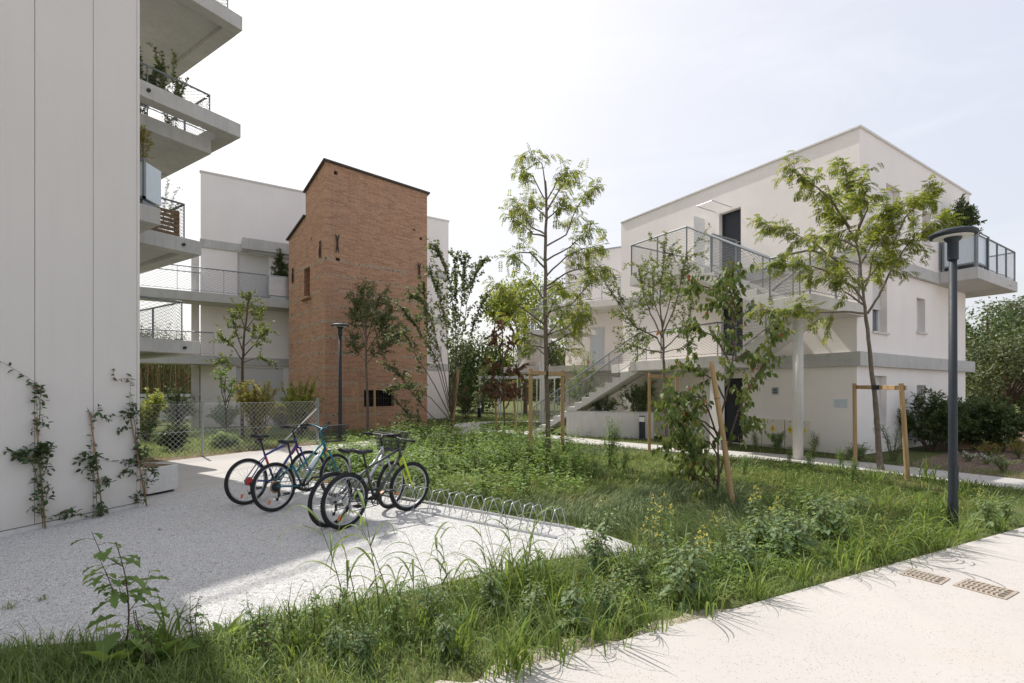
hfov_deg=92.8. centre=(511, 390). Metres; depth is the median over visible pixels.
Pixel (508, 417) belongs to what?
lawn
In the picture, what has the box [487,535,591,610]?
tall grass tuft
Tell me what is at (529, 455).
leafy weed
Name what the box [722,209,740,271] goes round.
door
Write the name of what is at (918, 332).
window
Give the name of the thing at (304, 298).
window sill
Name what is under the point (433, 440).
leafy weed
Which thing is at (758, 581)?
tall grass tuft
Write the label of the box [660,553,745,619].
tall grass tuft
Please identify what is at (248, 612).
leafy weed
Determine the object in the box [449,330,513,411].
background tree
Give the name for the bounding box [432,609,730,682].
sandy edge
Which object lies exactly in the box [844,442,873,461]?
grey shrub
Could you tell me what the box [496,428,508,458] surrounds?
leafy weed
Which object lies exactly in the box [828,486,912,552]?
tall grass tuft
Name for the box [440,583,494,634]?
tall grass tuft
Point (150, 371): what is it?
bamboo clump
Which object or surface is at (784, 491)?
leafy weed
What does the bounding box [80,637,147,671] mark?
dock plant
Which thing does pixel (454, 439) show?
leafy weed
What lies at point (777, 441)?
euphorbia
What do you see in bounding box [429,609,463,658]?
leafy weed
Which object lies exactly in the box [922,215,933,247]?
window
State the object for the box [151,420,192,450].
garden shrub
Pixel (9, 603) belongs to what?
tall grass tuft
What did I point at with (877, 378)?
window
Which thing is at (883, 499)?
tall grass tuft
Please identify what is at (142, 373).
bamboo clump
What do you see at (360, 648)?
leafy weed
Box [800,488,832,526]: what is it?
leafy weed
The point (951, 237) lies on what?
street lamp
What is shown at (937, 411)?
dark shrub
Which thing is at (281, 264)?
conical shrub
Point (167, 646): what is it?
dock plant
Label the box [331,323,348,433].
street lamp
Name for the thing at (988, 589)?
drain grate
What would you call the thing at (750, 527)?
tall grass tuft
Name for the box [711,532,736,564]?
leafy weed
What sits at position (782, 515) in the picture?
tall grass tuft
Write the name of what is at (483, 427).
leafy weed
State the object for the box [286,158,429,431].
brick tower
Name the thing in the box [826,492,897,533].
tall grass tuft
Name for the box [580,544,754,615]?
broad weed cover
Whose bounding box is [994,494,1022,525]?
leafy weed
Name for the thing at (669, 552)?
leafy weed
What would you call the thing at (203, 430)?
chain link fence
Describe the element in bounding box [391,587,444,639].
tall grass tuft
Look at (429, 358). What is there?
window
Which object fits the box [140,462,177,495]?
planter box
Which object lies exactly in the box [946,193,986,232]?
conical shrub
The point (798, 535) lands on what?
leafy weed
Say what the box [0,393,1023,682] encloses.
ground
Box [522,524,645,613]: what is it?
tall grass tuft
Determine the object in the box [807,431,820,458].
leafy weed
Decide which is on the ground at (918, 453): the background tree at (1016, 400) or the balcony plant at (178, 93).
the background tree at (1016, 400)
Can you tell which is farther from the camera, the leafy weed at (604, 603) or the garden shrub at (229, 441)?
the garden shrub at (229, 441)
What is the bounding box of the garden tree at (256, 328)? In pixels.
[204,289,279,441]
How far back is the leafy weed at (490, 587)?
3.68 m
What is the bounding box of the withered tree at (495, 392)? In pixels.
[478,314,528,432]
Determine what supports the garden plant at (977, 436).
on the mulch bed
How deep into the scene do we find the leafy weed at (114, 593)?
3.08 m
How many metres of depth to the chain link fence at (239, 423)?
17.36 m
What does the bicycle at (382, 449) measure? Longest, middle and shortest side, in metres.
1.737 x 1.098 x 0.600 m
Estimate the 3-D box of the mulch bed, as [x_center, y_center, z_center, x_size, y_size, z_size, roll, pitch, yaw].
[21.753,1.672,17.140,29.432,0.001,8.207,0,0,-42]
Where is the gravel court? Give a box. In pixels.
[0,474,641,646]
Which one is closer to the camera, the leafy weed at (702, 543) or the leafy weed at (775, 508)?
the leafy weed at (702, 543)
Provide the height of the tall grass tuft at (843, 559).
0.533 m
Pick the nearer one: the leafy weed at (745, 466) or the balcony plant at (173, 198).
the leafy weed at (745, 466)
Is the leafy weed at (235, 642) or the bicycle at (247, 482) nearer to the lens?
the leafy weed at (235, 642)
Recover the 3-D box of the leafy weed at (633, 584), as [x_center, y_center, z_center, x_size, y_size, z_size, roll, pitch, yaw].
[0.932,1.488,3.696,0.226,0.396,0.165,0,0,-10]
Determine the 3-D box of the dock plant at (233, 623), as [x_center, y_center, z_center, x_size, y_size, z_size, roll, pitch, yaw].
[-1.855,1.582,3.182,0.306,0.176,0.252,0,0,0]
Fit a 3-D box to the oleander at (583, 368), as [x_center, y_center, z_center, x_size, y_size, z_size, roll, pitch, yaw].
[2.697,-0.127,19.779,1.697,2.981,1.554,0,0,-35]
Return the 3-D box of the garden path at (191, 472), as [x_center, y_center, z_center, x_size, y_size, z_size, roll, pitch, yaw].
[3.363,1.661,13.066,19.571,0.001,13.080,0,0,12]
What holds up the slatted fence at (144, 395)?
on the ground at (918, 453)
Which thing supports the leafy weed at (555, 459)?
on the ground at (918, 453)
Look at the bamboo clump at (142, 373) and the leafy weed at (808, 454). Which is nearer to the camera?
the leafy weed at (808, 454)
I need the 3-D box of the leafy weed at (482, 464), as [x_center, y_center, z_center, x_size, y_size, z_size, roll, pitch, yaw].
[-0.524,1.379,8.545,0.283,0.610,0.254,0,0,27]
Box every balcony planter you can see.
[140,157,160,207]
[267,275,288,299]
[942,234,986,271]
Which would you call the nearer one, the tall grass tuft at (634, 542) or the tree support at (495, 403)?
the tall grass tuft at (634, 542)
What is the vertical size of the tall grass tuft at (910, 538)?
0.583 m
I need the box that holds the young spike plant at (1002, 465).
[984,451,1021,471]
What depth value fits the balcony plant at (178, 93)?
11.66 m
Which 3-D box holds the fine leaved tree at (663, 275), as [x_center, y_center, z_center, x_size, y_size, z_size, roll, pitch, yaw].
[3.665,-1.215,12.846,2.734,5.858,2.853,0,0,0]
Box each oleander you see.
[447,385,484,419]
[559,351,603,410]
[583,388,619,410]
[615,379,658,411]
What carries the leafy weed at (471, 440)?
on the ground at (918, 453)
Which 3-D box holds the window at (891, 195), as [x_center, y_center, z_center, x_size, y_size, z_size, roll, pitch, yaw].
[10.382,-4.865,13.432,0.970,1.450,0.310,0,0,-32]
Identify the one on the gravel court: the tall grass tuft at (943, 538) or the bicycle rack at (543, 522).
the bicycle rack at (543, 522)
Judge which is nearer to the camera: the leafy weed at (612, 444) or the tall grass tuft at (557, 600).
the tall grass tuft at (557, 600)
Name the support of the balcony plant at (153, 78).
on the apartment building at (83, 247)
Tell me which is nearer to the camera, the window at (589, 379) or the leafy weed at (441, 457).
the leafy weed at (441, 457)
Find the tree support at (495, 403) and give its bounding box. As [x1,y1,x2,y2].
[493,381,516,431]
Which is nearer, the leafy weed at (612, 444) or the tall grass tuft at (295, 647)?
the tall grass tuft at (295, 647)
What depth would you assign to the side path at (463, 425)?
23.84 m
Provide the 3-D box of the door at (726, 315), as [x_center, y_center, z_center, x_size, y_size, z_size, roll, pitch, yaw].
[7.061,-2.024,15.478,0.126,2.068,0.746,0,0,-32]
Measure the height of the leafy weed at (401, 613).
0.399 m
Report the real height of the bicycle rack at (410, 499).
0.284 m
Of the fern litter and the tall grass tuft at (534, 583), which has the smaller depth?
the tall grass tuft at (534, 583)
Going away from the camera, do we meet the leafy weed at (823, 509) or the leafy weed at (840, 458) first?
the leafy weed at (823, 509)
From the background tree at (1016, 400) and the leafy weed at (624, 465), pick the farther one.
the background tree at (1016, 400)
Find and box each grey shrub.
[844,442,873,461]
[929,415,965,451]
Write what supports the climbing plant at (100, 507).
on the gravel court
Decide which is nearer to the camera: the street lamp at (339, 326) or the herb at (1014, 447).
the herb at (1014, 447)
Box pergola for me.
[479,375,560,416]
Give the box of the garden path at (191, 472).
[178,430,1023,488]
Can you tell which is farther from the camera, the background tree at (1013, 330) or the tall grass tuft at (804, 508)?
the background tree at (1013, 330)
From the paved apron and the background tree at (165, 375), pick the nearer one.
the paved apron
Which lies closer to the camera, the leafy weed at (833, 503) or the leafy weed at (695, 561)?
the leafy weed at (695, 561)
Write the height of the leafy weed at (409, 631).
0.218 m
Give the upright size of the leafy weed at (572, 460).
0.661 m
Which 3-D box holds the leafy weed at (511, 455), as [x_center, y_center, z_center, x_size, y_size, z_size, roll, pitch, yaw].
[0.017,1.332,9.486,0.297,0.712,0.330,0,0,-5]
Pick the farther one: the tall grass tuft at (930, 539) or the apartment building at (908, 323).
the apartment building at (908, 323)
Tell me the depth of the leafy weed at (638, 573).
4.09 m
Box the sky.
[140,0,1023,375]
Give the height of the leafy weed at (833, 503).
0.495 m
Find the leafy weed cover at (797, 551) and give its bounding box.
[703,482,947,580]
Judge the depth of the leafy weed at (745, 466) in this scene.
9.45 m
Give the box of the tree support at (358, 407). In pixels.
[357,384,375,432]
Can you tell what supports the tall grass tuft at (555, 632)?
on the sandy edge
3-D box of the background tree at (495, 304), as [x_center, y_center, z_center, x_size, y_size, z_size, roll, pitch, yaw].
[1.098,-3.636,35.757,7.229,10.798,6.707,0,0,0]
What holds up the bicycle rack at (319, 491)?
on the gravel court
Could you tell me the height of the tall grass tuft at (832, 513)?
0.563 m
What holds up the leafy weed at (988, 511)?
on the ground at (918, 453)
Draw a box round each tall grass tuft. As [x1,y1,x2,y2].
[1,598,27,609]
[37,592,47,599]
[132,589,201,661]
[248,580,348,665]
[272,505,415,630]
[326,491,438,630]
[339,598,409,669]
[376,522,506,613]
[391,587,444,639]
[424,585,504,665]
[431,505,548,600]
[435,512,542,599]
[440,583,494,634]
[474,578,550,680]
[477,500,567,586]
[482,604,571,682]
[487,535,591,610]
[505,553,608,623]
[511,533,593,596]
[519,585,589,667]
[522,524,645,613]
[540,578,658,656]
[562,537,647,590]
[565,476,595,499]
[587,524,674,580]
[607,579,672,633]
[623,525,684,565]
[649,506,692,543]
[653,515,695,565]
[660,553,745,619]
[682,539,732,583]
[694,519,750,555]
[712,543,795,601]
[718,495,797,544]
[744,494,827,539]
[746,474,809,512]
[756,548,829,584]
[781,492,828,525]
[794,494,856,533]
[799,514,886,575]
[805,484,845,502]
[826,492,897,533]
[827,498,936,568]
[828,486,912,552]
[830,498,955,567]
[839,491,951,556]
[857,461,901,482]
[862,482,922,511]
[889,497,962,553]
[893,491,987,550]
[901,488,935,506]
[907,456,943,483]
[911,483,965,522]
[931,470,971,501]
[948,511,1005,541]
[958,474,1023,514]
[975,510,1016,531]
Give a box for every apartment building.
[0,0,241,536]
[140,170,449,427]
[504,246,622,423]
[620,124,1017,454]
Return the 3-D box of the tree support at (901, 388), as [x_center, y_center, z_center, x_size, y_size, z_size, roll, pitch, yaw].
[7.609,0.771,10.130,0.196,1.883,2.309,0,0,16]
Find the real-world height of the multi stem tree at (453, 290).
6.302 m
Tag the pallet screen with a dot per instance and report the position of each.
(175, 233)
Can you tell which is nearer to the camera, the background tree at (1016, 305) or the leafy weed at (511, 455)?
the leafy weed at (511, 455)
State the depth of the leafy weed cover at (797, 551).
5.22 m
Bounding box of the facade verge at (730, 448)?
[551,433,1019,477]
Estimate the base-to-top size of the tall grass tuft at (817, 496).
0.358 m
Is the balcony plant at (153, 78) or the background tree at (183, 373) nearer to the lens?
the balcony plant at (153, 78)
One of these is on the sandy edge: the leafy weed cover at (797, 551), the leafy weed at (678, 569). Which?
the leafy weed at (678, 569)
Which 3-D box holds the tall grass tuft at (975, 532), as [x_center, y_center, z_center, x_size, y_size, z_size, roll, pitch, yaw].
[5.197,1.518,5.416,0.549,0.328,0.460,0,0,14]
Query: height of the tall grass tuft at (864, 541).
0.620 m
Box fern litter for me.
[145,444,278,461]
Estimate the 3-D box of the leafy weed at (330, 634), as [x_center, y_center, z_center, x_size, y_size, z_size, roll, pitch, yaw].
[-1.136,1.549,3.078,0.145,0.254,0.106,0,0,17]
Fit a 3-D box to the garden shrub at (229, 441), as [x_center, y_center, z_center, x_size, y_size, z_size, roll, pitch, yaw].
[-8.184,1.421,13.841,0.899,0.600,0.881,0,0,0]
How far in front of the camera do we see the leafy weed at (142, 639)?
2.84 m
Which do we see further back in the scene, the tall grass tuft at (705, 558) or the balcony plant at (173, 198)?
the balcony plant at (173, 198)
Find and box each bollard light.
[478,404,480,418]
[639,416,644,439]
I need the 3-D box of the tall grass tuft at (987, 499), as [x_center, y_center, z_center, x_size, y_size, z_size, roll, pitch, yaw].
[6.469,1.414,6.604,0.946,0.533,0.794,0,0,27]
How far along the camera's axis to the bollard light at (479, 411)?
28.43 m
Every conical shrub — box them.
[269,248,288,276]
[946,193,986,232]
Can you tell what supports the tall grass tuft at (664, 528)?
on the ground at (918, 453)
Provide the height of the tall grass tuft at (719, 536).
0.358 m
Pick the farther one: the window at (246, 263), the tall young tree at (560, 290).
the window at (246, 263)
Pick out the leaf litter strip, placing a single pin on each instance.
(160, 459)
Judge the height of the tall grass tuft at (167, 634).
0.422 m
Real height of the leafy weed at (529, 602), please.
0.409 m
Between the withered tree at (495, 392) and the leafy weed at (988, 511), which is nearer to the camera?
the leafy weed at (988, 511)
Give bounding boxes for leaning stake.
[709,361,734,505]
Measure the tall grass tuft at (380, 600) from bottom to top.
0.886 m
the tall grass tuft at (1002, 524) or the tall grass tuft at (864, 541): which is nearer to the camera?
the tall grass tuft at (864, 541)
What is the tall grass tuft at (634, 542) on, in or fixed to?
on the ground at (918, 453)
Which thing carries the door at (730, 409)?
in the apartment building at (908, 323)
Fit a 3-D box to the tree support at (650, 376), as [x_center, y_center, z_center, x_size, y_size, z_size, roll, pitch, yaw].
[4.154,0.615,13.375,1.073,2.190,0.144,0,0,-26]
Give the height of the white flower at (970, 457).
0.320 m
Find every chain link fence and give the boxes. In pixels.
[140,398,318,458]
[155,399,299,436]
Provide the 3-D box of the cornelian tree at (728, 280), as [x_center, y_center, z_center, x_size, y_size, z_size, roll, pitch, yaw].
[3.172,-0.187,7.313,2.311,3.801,1.404,0,0,0]
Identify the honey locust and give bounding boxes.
[745,150,967,469]
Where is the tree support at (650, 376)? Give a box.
[648,373,679,451]
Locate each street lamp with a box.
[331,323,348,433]
[928,226,979,527]
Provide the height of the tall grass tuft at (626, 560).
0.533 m
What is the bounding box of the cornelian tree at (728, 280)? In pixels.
[649,259,794,501]
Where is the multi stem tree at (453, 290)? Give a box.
[376,235,499,440]
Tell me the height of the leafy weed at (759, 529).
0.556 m
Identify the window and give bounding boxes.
[236,367,282,410]
[238,254,267,297]
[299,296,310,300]
[364,390,390,406]
[428,346,440,361]
[583,379,594,410]
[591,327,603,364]
[872,281,889,334]
[873,376,889,429]
[886,190,899,241]
[916,300,927,334]
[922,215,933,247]
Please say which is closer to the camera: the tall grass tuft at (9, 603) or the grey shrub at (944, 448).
the tall grass tuft at (9, 603)
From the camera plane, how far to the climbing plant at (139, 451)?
6.91 m
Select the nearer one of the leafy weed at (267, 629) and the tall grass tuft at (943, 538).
the leafy weed at (267, 629)
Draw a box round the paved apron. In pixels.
[140,445,318,501]
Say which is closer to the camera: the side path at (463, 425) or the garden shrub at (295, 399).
the garden shrub at (295, 399)
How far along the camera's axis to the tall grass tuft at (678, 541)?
4.58 m
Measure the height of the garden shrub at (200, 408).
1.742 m
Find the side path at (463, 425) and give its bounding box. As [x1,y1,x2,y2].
[454,421,539,430]
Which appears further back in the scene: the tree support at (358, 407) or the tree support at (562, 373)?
the tree support at (358, 407)
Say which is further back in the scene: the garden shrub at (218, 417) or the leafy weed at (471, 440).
the garden shrub at (218, 417)
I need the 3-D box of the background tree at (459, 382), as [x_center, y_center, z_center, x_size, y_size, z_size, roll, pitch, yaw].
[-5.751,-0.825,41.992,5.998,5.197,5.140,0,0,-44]
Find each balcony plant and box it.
[140,46,163,114]
[140,124,154,162]
[146,42,189,127]
[155,173,182,229]
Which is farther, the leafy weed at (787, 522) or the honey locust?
the honey locust
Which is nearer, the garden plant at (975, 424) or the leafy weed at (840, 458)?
the leafy weed at (840, 458)
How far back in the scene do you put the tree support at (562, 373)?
10.33 m
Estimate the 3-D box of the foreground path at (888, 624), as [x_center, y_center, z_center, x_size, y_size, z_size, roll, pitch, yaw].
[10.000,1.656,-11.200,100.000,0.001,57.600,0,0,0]
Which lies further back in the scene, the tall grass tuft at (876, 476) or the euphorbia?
the euphorbia
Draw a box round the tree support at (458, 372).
[452,369,459,440]
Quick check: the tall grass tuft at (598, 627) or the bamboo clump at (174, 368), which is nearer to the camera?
the tall grass tuft at (598, 627)
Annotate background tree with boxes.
[140,332,190,402]
[140,336,200,411]
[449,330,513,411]
[449,358,478,408]
[479,272,564,412]
[510,328,564,410]
[965,299,1023,379]
[965,331,1023,413]
[965,363,1023,413]
[969,295,1023,413]
[985,318,1023,412]
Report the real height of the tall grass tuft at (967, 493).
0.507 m
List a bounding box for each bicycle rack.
[258,464,344,492]
[332,478,440,511]
[420,489,574,538]
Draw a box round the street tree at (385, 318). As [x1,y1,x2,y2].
[342,276,407,435]
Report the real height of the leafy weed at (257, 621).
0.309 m
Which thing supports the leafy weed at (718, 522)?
on the ground at (918, 453)
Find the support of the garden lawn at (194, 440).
on the ground at (918, 453)
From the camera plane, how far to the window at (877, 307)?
13.43 m
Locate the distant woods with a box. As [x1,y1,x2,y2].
[144,362,1019,401]
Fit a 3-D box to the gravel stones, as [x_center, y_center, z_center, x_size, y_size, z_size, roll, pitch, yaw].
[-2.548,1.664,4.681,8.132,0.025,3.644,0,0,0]
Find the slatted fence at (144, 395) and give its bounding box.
[140,392,200,424]
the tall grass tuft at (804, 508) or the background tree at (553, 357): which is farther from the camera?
the background tree at (553, 357)
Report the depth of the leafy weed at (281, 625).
3.10 m
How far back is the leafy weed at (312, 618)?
3.25 m
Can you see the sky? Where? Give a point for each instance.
(666, 101)
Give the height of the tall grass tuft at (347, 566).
0.841 m
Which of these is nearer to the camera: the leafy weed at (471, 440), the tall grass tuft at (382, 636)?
the tall grass tuft at (382, 636)
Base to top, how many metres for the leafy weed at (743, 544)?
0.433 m
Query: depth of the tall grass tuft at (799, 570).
4.22 m
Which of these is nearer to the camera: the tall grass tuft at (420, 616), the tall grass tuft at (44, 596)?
the tall grass tuft at (420, 616)
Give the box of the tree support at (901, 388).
[852,383,909,480]
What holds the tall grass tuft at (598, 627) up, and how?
on the sandy edge
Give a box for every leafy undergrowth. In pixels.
[308,429,443,485]
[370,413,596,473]
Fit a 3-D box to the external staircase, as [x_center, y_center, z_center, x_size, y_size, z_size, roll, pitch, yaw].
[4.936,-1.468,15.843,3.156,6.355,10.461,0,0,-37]
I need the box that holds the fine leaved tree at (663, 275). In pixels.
[597,222,710,452]
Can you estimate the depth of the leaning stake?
7.07 m
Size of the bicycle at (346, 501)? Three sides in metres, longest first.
1.750 x 1.055 x 0.602 m
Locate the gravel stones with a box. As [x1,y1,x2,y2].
[1,515,655,662]
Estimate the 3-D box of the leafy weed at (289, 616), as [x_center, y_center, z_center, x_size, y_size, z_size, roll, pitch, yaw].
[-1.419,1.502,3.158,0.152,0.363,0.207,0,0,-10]
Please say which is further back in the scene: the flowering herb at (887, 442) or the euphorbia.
the euphorbia
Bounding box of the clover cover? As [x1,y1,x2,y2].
[577,453,857,486]
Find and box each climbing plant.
[0,362,57,528]
[52,404,125,520]
[104,369,159,505]
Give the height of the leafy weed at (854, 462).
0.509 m
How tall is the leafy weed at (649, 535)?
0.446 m
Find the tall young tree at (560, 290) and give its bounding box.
[482,143,620,466]
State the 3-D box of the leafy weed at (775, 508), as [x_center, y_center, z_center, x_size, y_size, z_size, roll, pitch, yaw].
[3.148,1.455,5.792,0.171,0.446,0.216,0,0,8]
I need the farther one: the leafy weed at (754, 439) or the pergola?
the pergola
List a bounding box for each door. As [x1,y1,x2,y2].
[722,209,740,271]
[724,297,742,355]
[724,378,742,442]
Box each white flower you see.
[958,448,977,460]
[972,451,995,463]
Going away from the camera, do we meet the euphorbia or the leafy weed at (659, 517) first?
the leafy weed at (659, 517)
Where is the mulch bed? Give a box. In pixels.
[898,432,1023,478]
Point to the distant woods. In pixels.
(489, 382)
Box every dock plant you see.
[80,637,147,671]
[122,623,200,666]
[201,612,252,644]
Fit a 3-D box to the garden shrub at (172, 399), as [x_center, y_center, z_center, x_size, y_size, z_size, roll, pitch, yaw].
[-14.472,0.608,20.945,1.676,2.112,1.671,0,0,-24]
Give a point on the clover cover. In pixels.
(761, 477)
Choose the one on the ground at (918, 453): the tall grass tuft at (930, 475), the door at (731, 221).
the tall grass tuft at (930, 475)
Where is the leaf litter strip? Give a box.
[140,442,315,462]
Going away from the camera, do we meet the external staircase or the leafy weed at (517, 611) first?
the leafy weed at (517, 611)
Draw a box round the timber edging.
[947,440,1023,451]
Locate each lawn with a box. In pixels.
[140,425,315,459]
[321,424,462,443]
[427,413,565,429]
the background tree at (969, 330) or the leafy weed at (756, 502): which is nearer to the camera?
the leafy weed at (756, 502)
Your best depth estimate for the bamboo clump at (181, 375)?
29.53 m
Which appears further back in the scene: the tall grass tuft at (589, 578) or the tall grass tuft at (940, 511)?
the tall grass tuft at (940, 511)
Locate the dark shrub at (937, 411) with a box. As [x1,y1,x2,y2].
[897,384,973,450]
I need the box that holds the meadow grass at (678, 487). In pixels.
[285,431,1023,582]
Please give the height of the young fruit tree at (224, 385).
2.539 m
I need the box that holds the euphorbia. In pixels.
[769,430,785,452]
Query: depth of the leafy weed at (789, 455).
11.00 m
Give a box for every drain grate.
[899,568,949,584]
[953,578,1018,599]
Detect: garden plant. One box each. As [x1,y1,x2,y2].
[924,397,988,449]
[958,392,1018,449]
[972,395,1023,451]
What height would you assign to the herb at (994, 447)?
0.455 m
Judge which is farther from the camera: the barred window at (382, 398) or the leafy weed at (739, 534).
the barred window at (382, 398)
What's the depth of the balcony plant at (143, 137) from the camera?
9.90 m
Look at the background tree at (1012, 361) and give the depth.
21.64 m
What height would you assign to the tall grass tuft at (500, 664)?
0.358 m
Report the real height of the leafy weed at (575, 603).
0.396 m
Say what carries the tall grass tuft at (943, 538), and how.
on the ground at (918, 453)
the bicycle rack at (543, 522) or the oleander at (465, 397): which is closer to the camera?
the bicycle rack at (543, 522)
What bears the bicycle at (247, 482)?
on the gravel court
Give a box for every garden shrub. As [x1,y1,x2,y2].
[140,388,167,440]
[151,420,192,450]
[153,381,199,427]
[188,389,200,426]
[206,399,238,428]
[206,430,241,448]
[231,379,283,444]
[270,402,294,429]
[279,375,326,434]
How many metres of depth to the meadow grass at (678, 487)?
7.46 m
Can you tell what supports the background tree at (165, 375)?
on the ground at (918, 453)
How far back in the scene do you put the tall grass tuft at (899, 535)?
4.81 m
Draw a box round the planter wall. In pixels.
[566,411,653,438]
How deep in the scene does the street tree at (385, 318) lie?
17.97 m
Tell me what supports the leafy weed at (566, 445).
on the ground at (918, 453)
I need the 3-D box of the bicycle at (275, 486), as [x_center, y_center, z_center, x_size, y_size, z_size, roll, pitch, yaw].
[-3.026,1.069,7.191,0.602,1.184,1.739,-5,-2,29]
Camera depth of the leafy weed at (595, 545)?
4.41 m
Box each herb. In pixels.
[880,421,916,460]
[971,439,1003,455]
[1004,437,1023,457]
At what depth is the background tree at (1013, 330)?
24.65 m
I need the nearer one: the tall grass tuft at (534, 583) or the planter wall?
the tall grass tuft at (534, 583)
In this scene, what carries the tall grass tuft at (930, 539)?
on the ground at (918, 453)
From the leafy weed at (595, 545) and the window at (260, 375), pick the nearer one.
the leafy weed at (595, 545)
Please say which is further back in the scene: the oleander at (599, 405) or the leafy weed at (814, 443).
the oleander at (599, 405)
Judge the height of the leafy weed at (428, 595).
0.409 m
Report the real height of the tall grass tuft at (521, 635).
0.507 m
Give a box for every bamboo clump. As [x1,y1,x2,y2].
[140,322,188,397]
[140,326,200,419]
[140,331,157,402]
[160,334,200,415]
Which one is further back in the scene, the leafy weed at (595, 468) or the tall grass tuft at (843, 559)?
the leafy weed at (595, 468)
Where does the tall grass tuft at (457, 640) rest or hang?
on the ground at (918, 453)
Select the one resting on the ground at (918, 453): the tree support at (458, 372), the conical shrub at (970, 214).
the tree support at (458, 372)
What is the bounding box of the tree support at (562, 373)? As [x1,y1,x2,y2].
[529,368,565,462]
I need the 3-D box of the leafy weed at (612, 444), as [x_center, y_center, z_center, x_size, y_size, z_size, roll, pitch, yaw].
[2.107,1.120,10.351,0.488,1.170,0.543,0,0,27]
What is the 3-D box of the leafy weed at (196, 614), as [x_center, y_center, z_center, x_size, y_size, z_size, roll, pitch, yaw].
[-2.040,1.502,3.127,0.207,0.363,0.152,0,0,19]
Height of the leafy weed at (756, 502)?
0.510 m
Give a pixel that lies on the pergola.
(525, 377)
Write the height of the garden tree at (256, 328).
5.152 m
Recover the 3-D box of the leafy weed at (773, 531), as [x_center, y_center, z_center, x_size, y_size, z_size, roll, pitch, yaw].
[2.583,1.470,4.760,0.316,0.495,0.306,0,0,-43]
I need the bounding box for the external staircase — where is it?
[533,226,866,459]
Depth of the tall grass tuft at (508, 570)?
4.01 m
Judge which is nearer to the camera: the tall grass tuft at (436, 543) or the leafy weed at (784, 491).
the tall grass tuft at (436, 543)
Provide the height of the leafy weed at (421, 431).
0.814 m
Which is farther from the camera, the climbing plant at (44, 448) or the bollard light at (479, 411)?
the bollard light at (479, 411)
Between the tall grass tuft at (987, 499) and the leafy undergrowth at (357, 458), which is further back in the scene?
the leafy undergrowth at (357, 458)
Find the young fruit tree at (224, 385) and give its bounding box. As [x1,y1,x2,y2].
[210,365,241,433]
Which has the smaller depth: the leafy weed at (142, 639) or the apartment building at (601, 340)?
the leafy weed at (142, 639)
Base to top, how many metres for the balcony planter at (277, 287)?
1.090 m
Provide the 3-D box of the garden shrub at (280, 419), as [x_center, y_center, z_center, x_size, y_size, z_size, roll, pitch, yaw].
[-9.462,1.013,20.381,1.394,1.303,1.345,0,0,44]
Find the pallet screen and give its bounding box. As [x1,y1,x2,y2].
[149,206,179,236]
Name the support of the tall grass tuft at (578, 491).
on the ground at (918, 453)
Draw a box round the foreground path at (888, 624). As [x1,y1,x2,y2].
[472,527,1023,682]
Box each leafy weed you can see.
[70,531,175,665]
[127,610,169,671]
[172,596,207,649]
[223,632,243,663]
[239,605,284,671]
[241,591,275,646]
[242,608,271,651]
[275,613,290,647]
[280,599,302,646]
[295,589,330,638]
[321,618,350,666]
[322,619,344,652]
[327,579,350,641]
[347,615,380,663]
[376,573,416,635]
[401,616,420,649]
[416,422,425,445]
[416,571,448,623]
[427,430,440,459]
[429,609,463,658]
[434,447,445,472]
[451,429,460,445]
[463,427,478,458]
[470,448,481,472]
[475,562,507,614]
[476,452,488,479]
[479,422,489,445]
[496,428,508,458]
[506,441,519,473]
[513,604,531,634]
[516,459,530,487]
[519,576,545,628]
[520,437,535,470]
[548,444,562,476]
[555,578,590,633]
[560,436,571,454]
[566,447,580,480]
[579,500,619,570]
[589,455,599,482]
[591,563,626,620]
[601,416,622,468]
[618,445,631,476]
[623,561,649,605]
[628,545,652,585]
[640,516,662,560]
[647,491,674,544]
[658,524,685,575]
[659,547,702,612]
[668,533,716,596]
[694,522,713,578]
[709,511,724,536]
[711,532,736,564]
[722,511,752,558]
[732,530,764,578]
[739,454,748,476]
[746,505,779,552]
[748,485,760,517]
[750,431,758,448]
[761,517,794,563]
[768,496,782,524]
[771,500,802,551]
[777,484,791,510]
[781,506,821,564]
[785,448,792,463]
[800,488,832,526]
[803,449,814,469]
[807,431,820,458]
[807,494,847,541]
[821,491,846,517]
[823,501,859,550]
[835,447,845,468]
[843,489,869,522]
[848,455,860,481]
[969,492,1003,529]
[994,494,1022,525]
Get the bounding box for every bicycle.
[224,425,325,504]
[251,421,351,511]
[307,430,409,527]
[320,435,429,529]

